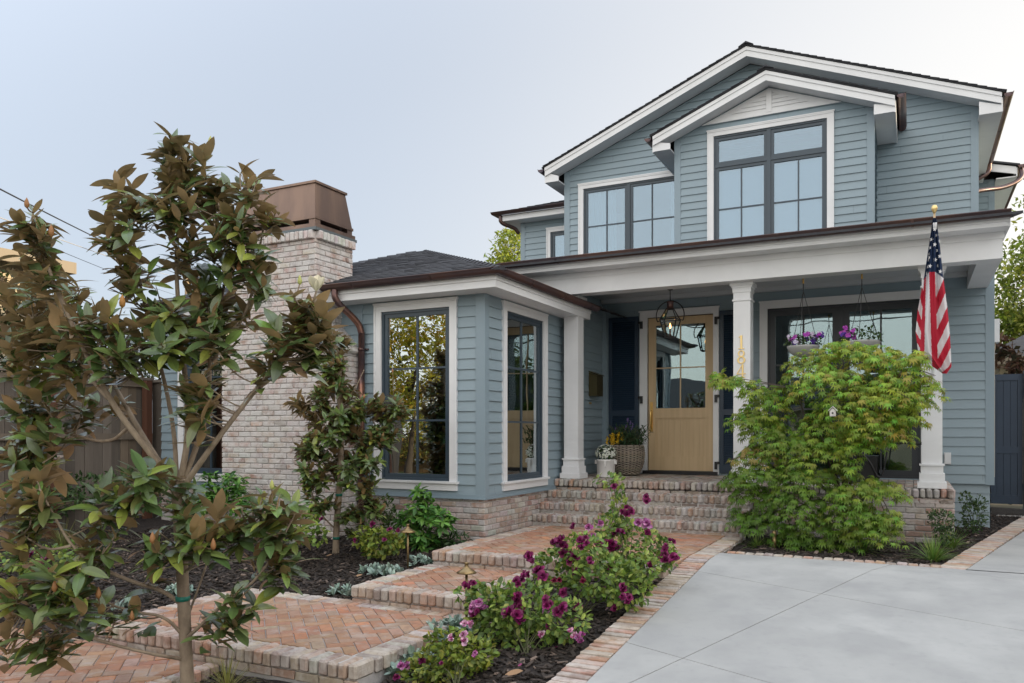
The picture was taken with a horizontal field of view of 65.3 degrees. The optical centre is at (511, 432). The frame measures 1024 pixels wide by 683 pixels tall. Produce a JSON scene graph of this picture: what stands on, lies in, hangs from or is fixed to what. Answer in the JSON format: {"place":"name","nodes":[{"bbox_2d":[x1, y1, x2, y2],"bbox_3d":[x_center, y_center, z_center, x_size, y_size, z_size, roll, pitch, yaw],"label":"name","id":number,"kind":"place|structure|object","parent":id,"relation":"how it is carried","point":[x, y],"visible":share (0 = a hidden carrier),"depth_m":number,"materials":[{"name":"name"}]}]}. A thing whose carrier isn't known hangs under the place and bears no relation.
{"place":"outdoors","nodes":[
{"label":"outdoors","id":0,"kind":"place"},
{"bbox_2d":[3,645,201,682],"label":"path base","id":1,"kind":"object","parent":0,"point":[107,666],"visible":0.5,"depth_m":5.71,"materials":[{"name":"grey concrete"}]},
{"bbox_2d":[147,663,218,682],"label":"path edging","id":2,"kind":"object","parent":1,"relation":"on","point":[208,668],"visible":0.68,"depth_m":5.57,"materials":[{"name":"brick"}]},
{"bbox_2d":[0,627,205,682],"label":"brick path","id":3,"kind":"structure","parent":0,"point":[17,674],"depth_m":5.66,"materials":[{"name":"brick"}]},
{"bbox_2d":[98,597,446,682],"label":"path base","id":4,"kind":"object","parent":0,"point":[378,677],"visible":0.15,"depth_m":5.59,"materials":[{"name":"grey concrete"}]},
{"bbox_2d":[91,588,468,680],"bbox_3d":[-1.823,1.572,6.538,2.672,0.116,1.678,0,0,27],"label":"path edging","id":5,"kind":"object","parent":4,"relation":"on","point":[378,658],"visible":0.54,"depth_m":5.71,"materials":[{"name":"brick"}]},
{"bbox_2d":[135,593,444,655],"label":"brick path","id":6,"kind":"structure","parent":0,"point":[392,623],"depth_m":6.37,"materials":[{"name":"brick"}]},
{"bbox_2d":[0,517,657,682],"bbox_3d":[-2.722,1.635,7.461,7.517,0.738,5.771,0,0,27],"label":"bark mulch","id":7,"kind":"object","parent":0,"point":[509,655],"visible":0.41,"depth_m":7.96,"materials":[{"name":"brown wood"}]},
{"bbox_2d":[0,539,91,577],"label":"rose bush","id":8,"kind":"object","parent":7,"relation":"on","point":[60,557],"visible":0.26,"depth_m":7.81,"materials":[{"name":"green plant"}]},
{"bbox_2d":[32,519,92,555],"bbox_3d":[-5.729,1.297,10.157,1.130,0.481,1.141,0,0,41],"label":"grass tuft","id":9,"kind":"object","parent":7,"relation":"on","point":[62,540],"visible":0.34,"depth_m":10.10,"materials":[{"name":"green plant"}]},
{"bbox_2d":[110,596,131,610],"bbox_3d":[-3.567,1.575,7.336,0.202,0.152,0.274,0,0,40],"label":"lambs ear","id":10,"kind":"object","parent":7,"relation":"on","point":[125,602],"visible":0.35,"depth_m":7.33},
{"bbox_2d":[0,122,353,682],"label":"magnolia tree","id":11,"kind":"object","parent":7,"relation":"on","point":[32,460],"visible":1,"depth_m":4.95,"materials":[{"name":"green plant"}]},
{"bbox_2d":[164,583,195,595],"bbox_3d":[-3.249,1.512,7.752,0.356,0.136,0.308,0,0,27],"label":"lambs ear","id":12,"kind":"object","parent":7,"relation":"on","point":[171,589],"visible":0.36,"depth_m":7.72},
{"bbox_2d":[195,652,273,682],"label":"grass tuft","id":13,"kind":"object","parent":7,"relation":"on","point":[227,679],"visible":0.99,"depth_m":5.42,"materials":[{"name":"green plant"}]},
{"bbox_2d":[259,509,329,548],"bbox_3d":[-2.441,1.088,8.791,0.649,0.598,1.413,0,0,-34],"label":"rose bush","id":14,"kind":"object","parent":7,"relation":"on","point":[313,531],"visible":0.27,"depth_m":8.59,"materials":[{"name":"green plant"}]},
{"bbox_2d":[325,582,350,597],"bbox_3d":[-1.580,1.463,7.507,0.382,0.143,0.230,0,0,10],"label":"lambs ear","id":15,"kind":"object","parent":7,"relation":"on","point":[346,589],"visible":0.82,"depth_m":7.47},
{"bbox_2d":[282,330,415,554],"bbox_3d":[-1.858,0.112,9.068,1.485,2.571,0.820,0,0,10],"label":"magnolia tree","id":16,"kind":"object","parent":7,"relation":"on","point":[343,418],"visible":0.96,"depth_m":8.99,"materials":[{"name":"green plant"}]},
{"bbox_2d":[349,521,405,559],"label":"flowering shrub","id":17,"kind":"object","parent":7,"relation":"on","point":[388,547],"visible":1,"depth_m":8.57,"materials":[{"name":"green plant"}]},
{"bbox_2d":[357,562,403,575],"bbox_3d":[-1.339,1.386,8.133,0.526,0.148,0.363,0,0,27],"label":"lambs ear","id":18,"kind":"object","parent":7,"relation":"on","point":[375,569],"visible":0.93,"depth_m":8.11},
{"bbox_2d":[366,493,398,537],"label":"shrub","id":19,"kind":"object","parent":7,"relation":"on","point":[388,520],"visible":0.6,"depth_m":9.63,"materials":[{"name":"green plant"}]},
{"bbox_2d":[400,524,415,567],"bbox_3d":[-1.085,1.213,8.320,0.162,0.530,0.162,0,0,27],"label":"path light","id":20,"kind":"object","parent":7,"relation":"on","point":[407,529],"visible":0.98,"depth_m":8.31,"materials":[{"name":"gold metal"}]},
{"bbox_2d":[384,645,433,678],"bbox_3d":[-0.750,1.594,5.639,0.423,0.170,0.364,0,0,-39],"label":"lambs ear","id":21,"kind":"object","parent":7,"relation":"on","point":[392,669],"visible":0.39,"depth_m":5.55},
{"bbox_2d":[409,553,432,565],"bbox_3d":[-0.955,1.340,8.458,0.323,0.126,0.238,0,0,10],"label":"lambs ear","id":22,"kind":"object","parent":7,"relation":"on","point":[425,560],"visible":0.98,"depth_m":8.47},
{"bbox_2d":[393,482,459,552],"bbox_3d":[-0.978,0.982,9.163,0.841,0.843,0.576,0,0,27],"label":"shrub","id":23,"kind":"object","parent":7,"relation":"on","point":[426,515],"visible":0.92,"depth_m":9.07,"materials":[{"name":"green plant"}]},
{"bbox_2d":[393,625,499,682],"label":"rose bush","id":24,"kind":"object","parent":7,"relation":"on","point":[419,662],"visible":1,"depth_m":5.20,"materials":[{"name":"green plant"}]},
{"bbox_2d":[433,530,472,546],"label":"shrub","id":25,"kind":"object","parent":7,"relation":"on","point":[452,541],"visible":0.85,"depth_m":9.14,"materials":[{"name":"green plant"}]},
{"bbox_2d":[426,614,480,641],"bbox_3d":[-0.484,1.517,6.277,0.489,0.175,0.486,0,0,-39],"label":"lambs ear","id":26,"kind":"object","parent":7,"relation":"on","point":[456,620],"visible":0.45,"depth_m":6.25},
{"bbox_2d":[456,562,476,616],"bbox_3d":[-0.360,1.326,6.320,0.162,0.608,0.162,0,0,27],"label":"path light","id":27,"kind":"object","parent":7,"relation":"on","point":[466,570],"visible":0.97,"depth_m":6.30,"materials":[{"name":"gold metal"}]},
{"bbox_2d":[451,579,496,634],"bbox_3d":[-0.309,1.317,6.003,0.408,0.519,0.618,0,0,-28],"label":"rose bush","id":28,"kind":"object","parent":7,"relation":"on","point":[472,611],"visible":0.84,"depth_m":5.86,"materials":[{"name":"green plant"}]},
{"bbox_2d":[505,669,522,674],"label":"fallen leaf","id":29,"kind":"object","parent":7,"relation":"on","point":[514,671],"visible":1,"depth_m":5.13,"materials":[{"name":"brown plant"}]},
{"bbox_2d":[467,570,593,655],"bbox_3d":[0.133,1.303,5.795,0.990,0.689,0.637,0,0,27],"label":"rose bush","id":30,"kind":"object","parent":7,"relation":"on","point":[511,619],"visible":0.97,"depth_m":5.66,"materials":[{"name":"green plant"}]},
{"bbox_2d":[523,530,663,617],"bbox_3d":[0.658,1.123,6.369,1.099,0.680,0.615,0,0,27],"label":"rose bush","id":31,"kind":"object","parent":7,"relation":"on","point":[580,561],"visible":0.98,"depth_m":6.25,"materials":[{"name":"green plant"}]},
{"bbox_2d":[569,471,682,592],"bbox_3d":[1.041,0.868,7.031,0.985,1.061,0.645,0,0,27],"label":"rose bush","id":32,"kind":"object","parent":7,"relation":"on","point":[623,531],"visible":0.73,"depth_m":6.93,"materials":[{"name":"green plant"}]},
{"bbox_2d":[93,561,660,682],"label":"path riser","id":33,"kind":"object","parent":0,"point":[289,674],"visible":0.48,"depth_m":5.96,"materials":[{"name":"brick"}]},
{"bbox_2d":[354,574,509,612],"bbox_3d":[-0.604,1.556,7.530,1.190,0.338,1.301,0,0,27],"label":"path base","id":34,"kind":"object","parent":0,"point":[412,603],"visible":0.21,"depth_m":6.94,"materials":[{"name":"grey concrete"}]},
{"bbox_2d":[351,564,532,609],"bbox_3d":[-0.614,1.427,7.513,1.260,0.116,1.343,0,0,27],"label":"path edging","id":35,"kind":"object","parent":34,"relation":"on","point":[371,589],"visible":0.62,"depth_m":7.03,"materials":[{"name":"brick"}]},
{"bbox_2d":[384,566,516,591],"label":"brick path","id":36,"kind":"structure","parent":0,"point":[447,578],"depth_m":7.56,"materials":[{"name":"brick"}]},
{"bbox_2d":[0,0,1023,379],"label":"sky","id":37,"kind":"structure","parent":0,"point":[433,118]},
{"bbox_2d":[437,527,680,580],"bbox_3d":[0.866,1.411,8.983,2.455,0.338,2.596,0,0,27],"label":"path base","id":38,"kind":"object","parent":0,"point":[673,568],"visible":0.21,"depth_m":7.99,"materials":[{"name":"grey concrete"}]},
{"bbox_2d":[432,525,669,578],"bbox_3d":[0.848,1.283,8.970,2.509,0.115,2.637,0,0,27],"label":"path edging","id":39,"kind":"object","parent":38,"relation":"on","point":[446,553],"visible":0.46,"depth_m":8.17,"materials":[{"name":"brick"}]},
{"bbox_2d":[459,526,724,567],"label":"brick path","id":40,"kind":"structure","parent":0,"point":[536,541],"depth_m":9.04,"materials":[{"name":"brick"}]},
{"bbox_2d":[547,516,1023,682],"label":"brick border","id":41,"kind":"object","parent":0,"point":[587,663],"visible":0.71,"depth_m":6.97,"materials":[{"name":"brown brick"}]},
{"bbox_2d":[1023,371,1023,509],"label":"blue fence","id":42,"kind":"object","parent":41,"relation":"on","point":[1023,440],"visible":1,"depth_m":12.68,"materials":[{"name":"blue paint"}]},
{"bbox_2d":[990,374,1022,503],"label":"side gate","id":43,"kind":"structure","parent":42,"relation":"attached to","point":[1007,488],"depth_m":12.81,"materials":[{"name":"blue paint"}]},
{"bbox_2d":[586,532,1023,682],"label":"driveway","id":44,"kind":"structure","parent":0,"point":[729,618],"depth_m":5.74,"materials":[{"name":"concrete"}]},
{"bbox_2d":[730,507,1023,565],"bbox_3d":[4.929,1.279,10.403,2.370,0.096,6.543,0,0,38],"label":"bark mulch","id":45,"kind":"object","parent":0,"point":[994,521],"visible":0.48,"depth_m":8.62,"materials":[{"name":"brown wood"}]},
{"bbox_2d":[738,532,775,547],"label":"grass tuft","id":46,"kind":"object","parent":45,"relation":"on","point":[755,543],"visible":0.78,"depth_m":8.91,"materials":[{"name":"green plant"}]},
{"bbox_2d":[772,530,776,548],"bbox_3d":[2.896,1.189,8.820,0.052,0.222,0.051,0,0,27],"label":"garden spotlight","id":47,"kind":"object","parent":45,"relation":"on","point":[774,538],"visible":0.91,"depth_m":8.80,"materials":[{"name":"gold metal"}]},
{"bbox_2d":[707,339,950,555],"bbox_3d":[3.443,0.196,8.868,2.572,2.469,1.173,0,0,27],"label":"japanese maple","id":48,"kind":"object","parent":45,"relation":"on","point":[872,526],"visible":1,"depth_m":8.63,"materials":[{"name":"green plant"}]},
{"bbox_2d":[828,406,836,415],"bbox_3d":[3.329,-0.269,8.287,0.084,0.195,0.070,0,0,27],"label":"birdhouse","id":49,"kind":"object","parent":48,"relation":"hanging from","point":[832,411],"visible":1,"depth_m":8.27,"materials":[{"name":"white wood"}]},
{"bbox_2d":[842,538,885,555],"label":"grass tuft","id":50,"kind":"object","parent":45,"relation":"on","point":[860,548],"visible":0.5,"depth_m":8.51,"materials":[{"name":"green plant"}]},
{"bbox_2d":[867,538,897,548],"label":"grass tuft","id":51,"kind":"object","parent":45,"relation":"on","point":[879,541],"visible":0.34,"depth_m":8.94,"materials":[{"name":"green plant"}]},
{"bbox_2d":[900,533,966,561],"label":"grass tuft","id":52,"kind":"object","parent":45,"relation":"on","point":[934,553],"visible":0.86,"depth_m":7.98,"materials":[{"name":"green plant"}]},
{"bbox_2d":[926,508,956,545],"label":"boxwood","id":53,"kind":"object","parent":45,"relation":"on","point":[941,529],"visible":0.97,"depth_m":8.70,"materials":[{"name":"green plant"}]},
{"bbox_2d":[915,522,973,548],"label":"grass tuft","id":54,"kind":"object","parent":45,"relation":"on","point":[953,543],"visible":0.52,"depth_m":8.91,"materials":[{"name":"green plant"}]},
{"bbox_2d":[956,490,989,534],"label":"boxwood","id":55,"kind":"object","parent":45,"relation":"on","point":[972,527],"visible":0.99,"depth_m":10.05,"materials":[{"name":"green plant"}]},
{"bbox_2d":[996,515,1021,516],"bbox_3d":[7.493,1.252,12.012,0.360,0.031,0.051,0,0,27],"label":"drip hose","id":56,"kind":"object","parent":45,"relation":"on","point":[1010,515],"visible":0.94,"depth_m":12.01,"materials":[{"name":"grey"}]},
{"bbox_2d":[990,503,1022,508],"bbox_3d":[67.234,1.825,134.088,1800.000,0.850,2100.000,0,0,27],"label":"ground","id":57,"kind":"structure","parent":0,"point":[1019,506],"depth_m":15.38,"materials":[{"name":"grey concrete"}]},
{"bbox_2d":[0,247,76,371],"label":"neighbour house","id":58,"kind":"structure","parent":57,"relation":"on","point":[69,267],"depth_m":13.62,"materials":[{"name":"beige"}]},
{"bbox_2d":[0,368,153,546],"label":"wooden fence","id":59,"kind":"object","parent":57,"relation":"on","point":[97,458],"visible":0.29,"depth_m":11.58,"materials":[{"name":"brown wood"}]},
{"bbox_2d":[0,265,160,379],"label":"tree","id":60,"kind":"object","parent":57,"relation":"on","point":[3,279],"visible":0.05,"depth_m":11.78,"materials":[{"name":"green plant"}]},
{"bbox_2d":[45,466,171,517],"bbox_3d":[-6.126,0.888,11.143,1.450,0.958,4.186,0,0,-43],"label":"shrub","id":61,"kind":"object","parent":57,"relation":"on","point":[71,490],"visible":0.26,"depth_m":10.55,"materials":[{"name":"green plant"}]},
{"bbox_2d":[152,380,161,516],"bbox_3d":[-5.359,0.290,12.341,0.555,2.220,0.100,0,0,27],"label":"wooden fence","id":62,"kind":"object","parent":57,"relation":"on","point":[156,414],"visible":0.21,"depth_m":12.41,"materials":[{"name":"brown wood"}]},
{"bbox_2d":[193,471,225,515],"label":"shrub","id":63,"kind":"object","parent":57,"relation":"on","point":[211,495],"visible":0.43,"depth_m":10.48,"materials":[{"name":"green plant"}]},
{"bbox_2d":[219,470,251,518],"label":"shrub","id":64,"kind":"object","parent":57,"relation":"on","point":[238,489],"visible":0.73,"depth_m":10.08,"materials":[{"name":"green plant"}]},
{"bbox_2d":[484,227,520,263],"bbox_3d":[-0.103,-3.050,26.905,1.895,8.714,2.082,0,0,-42],"label":"tree","id":65,"kind":"object","parent":57,"relation":"on","point":[507,254],"visible":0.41,"depth_m":26.48,"materials":[{"name":"green plant"}]},
{"bbox_2d":[140,41,1023,540],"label":"house","id":66,"kind":"structure","parent":57,"relation":"on","point":[732,199],"depth_m":11.47,"materials":[{"name":"blue paint"}]},
{"bbox_2d":[178,318,234,481],"bbox_3d":[-4.385,-0.473,11.580,1.276,2.356,0.122,0,0,27],"label":"window","id":67,"kind":"structure","parent":66,"relation":"in","point":[213,463],"depth_m":11.61,"materials":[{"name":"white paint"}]},
{"bbox_2d":[373,296,458,490],"bbox_3d":[-1.206,-0.473,9.986,1.283,2.356,0.122,0,0,27],"label":"window","id":68,"kind":"structure","parent":66,"relation":"in","point":[418,339],"depth_m":9.99,"materials":[{"name":"glass"}]},
{"bbox_2d":[501,300,549,490],"bbox_3d":[0.167,-0.462,10.544,0.122,2.374,1.386,0,0,27],"label":"window","id":69,"kind":"structure","parent":66,"relation":"in","point":[525,330],"depth_m":10.59,"materials":[{"name":"glass"}]},
{"bbox_2d":[546,222,588,257],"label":"window","id":70,"kind":"structure","parent":66,"relation":"in","point":[554,235],"depth_m":17.02,"materials":[{"name":"white paint"}]},
{"bbox_2d":[589,371,603,396],"bbox_3d":[1.343,-0.778,12.684,0.154,0.397,0.304,0,0,27],"label":"mailbox","id":71,"kind":"object","parent":66,"relation":"attached to","point":[595,384],"visible":1,"depth_m":12.58,"materials":[{"name":"brown metal"}]},
{"bbox_2d":[577,170,673,253],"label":"window","id":72,"kind":"structure","parent":66,"relation":"in","point":[636,211],"depth_m":15.99,"materials":[{"name":"glass"}]},
{"bbox_2d":[656,289,684,338],"bbox_3d":[2.287,-1.736,11.550,0.426,0.727,0.255,0,0,27],"label":"hanging lantern","id":73,"kind":"object","parent":66,"relation":"hanging from","point":[662,321],"visible":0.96,"depth_m":11.54,"materials":[{"name":"black metal"}]},
{"bbox_2d":[649,315,712,470],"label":"front door","id":74,"kind":"structure","parent":66,"relation":"in","point":[680,367],"depth_m":12.76,"materials":[{"name":"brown wood"}]},
{"bbox_2d":[706,109,834,240],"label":"window","id":75,"kind":"structure","parent":66,"relation":"in","point":[770,193],"depth_m":13.24,"materials":[{"name":"glass"}]},
{"bbox_2d":[783,279,824,357],"bbox_3d":[3.721,-1.458,10.161,0.492,1.005,0.402,0,0,27],"label":"hanging planter","id":76,"kind":"object","parent":66,"relation":"hanging from","point":[793,348],"visible":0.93,"depth_m":10.08,"materials":[{"name":"grey stone"}]},
{"bbox_2d":[759,290,921,478],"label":"window","id":77,"kind":"structure","parent":66,"relation":"in","point":[893,314],"depth_m":13.60,"materials":[{"name":"glass"}]},
{"bbox_2d":[839,274,883,350],"bbox_3d":[4.311,-1.465,9.855,0.536,0.991,0.477,0,0,27],"label":"hanging planter","id":78,"kind":"object","parent":66,"relation":"hanging from","point":[866,341],"visible":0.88,"depth_m":9.79,"materials":[{"name":"grey stone"}]},
{"bbox_2d":[916,205,950,393],"bbox_3d":[4.722,-1.461,8.967,0.342,2.002,0.938,0,0,27],"label":"flag","id":79,"kind":"object","parent":66,"relation":"attached to","point":[932,333],"visible":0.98,"depth_m":8.65,"materials":[{"name":"multicoloured fabric"}]},
{"bbox_2d":[944,453,950,463],"bbox_3d":[5.946,0.350,10.905,0.085,0.160,0.037,0,0,27],"label":"outlet cover","id":80,"kind":"object","parent":66,"relation":"attached to","point":[947,458],"visible":0.93,"depth_m":10.89,"materials":[{"name":"grey plastic"}]},
{"bbox_2d":[995,319,999,346],"bbox_3d":[6.561,-0.465,10.834,0.072,2.130,0.250,0,0,27],"label":"utility box","id":81,"kind":"object","parent":66,"relation":"attached to","point":[997,331],"visible":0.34,"depth_m":10.72,"materials":[{"name":"white paint"}]},
{"bbox_2d":[532,478,953,539],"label":"porch steps","id":82,"kind":"structure","parent":57,"relation":"on","point":[694,511],"depth_m":10.37,"materials":[{"name":"brick"}]},
{"bbox_2d":[561,474,954,543],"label":"porch floor","id":83,"kind":"structure","parent":57,"relation":"on","point":[916,526],"depth_m":9.49,"materials":[{"name":"brick"}]},
{"bbox_2d":[595,444,616,476],"bbox_3d":[1.386,0.409,11.783,0.333,0.486,0.338,0,0,27],"label":"flower pot","id":84,"kind":"object","parent":83,"relation":"on","point":[606,462],"visible":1,"depth_m":11.68,"materials":[{"name":"white ceramic"}]},
{"bbox_2d":[606,418,652,475],"bbox_3d":[1.816,0.210,12.232,0.722,0.885,0.582,0,0,27],"label":"wicker planter","id":85,"kind":"object","parent":83,"relation":"on","point":[629,448],"visible":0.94,"depth_m":12.08,"materials":[{"name":"brown wicker"}]},
{"bbox_2d":[850,441,921,482],"bbox_3d":[4.920,0.376,10.426,0.890,0.552,0.650,0,0,27],"label":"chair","id":86,"kind":"object","parent":83,"relation":"on","point":[870,466],"visible":0.46,"depth_m":10.25,"materials":[{"name":"black metal"}]},
{"bbox_2d":[995,178,1023,343],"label":"tree","id":87,"kind":"object","parent":57,"relation":"on","point":[1009,314],"visible":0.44,"depth_m":24.99,"materials":[{"name":"green plant"}]},
{"bbox_2d":[995,332,1023,504],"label":"tree","id":88,"kind":"object","parent":57,"relation":"on","point":[1016,363],"visible":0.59,"depth_m":14.33,"materials":[{"name":"brown plant"}]},
{"bbox_2d":[995,335,1023,373],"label":"neighbour house","id":89,"kind":"structure","parent":57,"relation":"on","point":[1019,341],"depth_m":20.68,"materials":[{"name":"beige"}]},
{"bbox_3d":[-14.826,-3.685,36.520,0.320,10.169,0.320,0,0,27],"label":"utility pole","id":90,"kind":"object","parent":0,"visible":0},
{"bbox_2d":[0,188,181,275],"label":"overhead wire","id":91,"kind":"object","parent":90,"relation":"attached to","point":[54,216],"visible":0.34,"depth_m":14.82,"materials":[{"name":"black"}]},
{"bbox_2d":[0,217,186,279],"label":"overhead wire","id":92,"kind":"object","parent":90,"relation":"attached to","point":[80,246],"visible":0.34,"depth_m":16.79,"materials":[{"name":"grey"}]}
]}

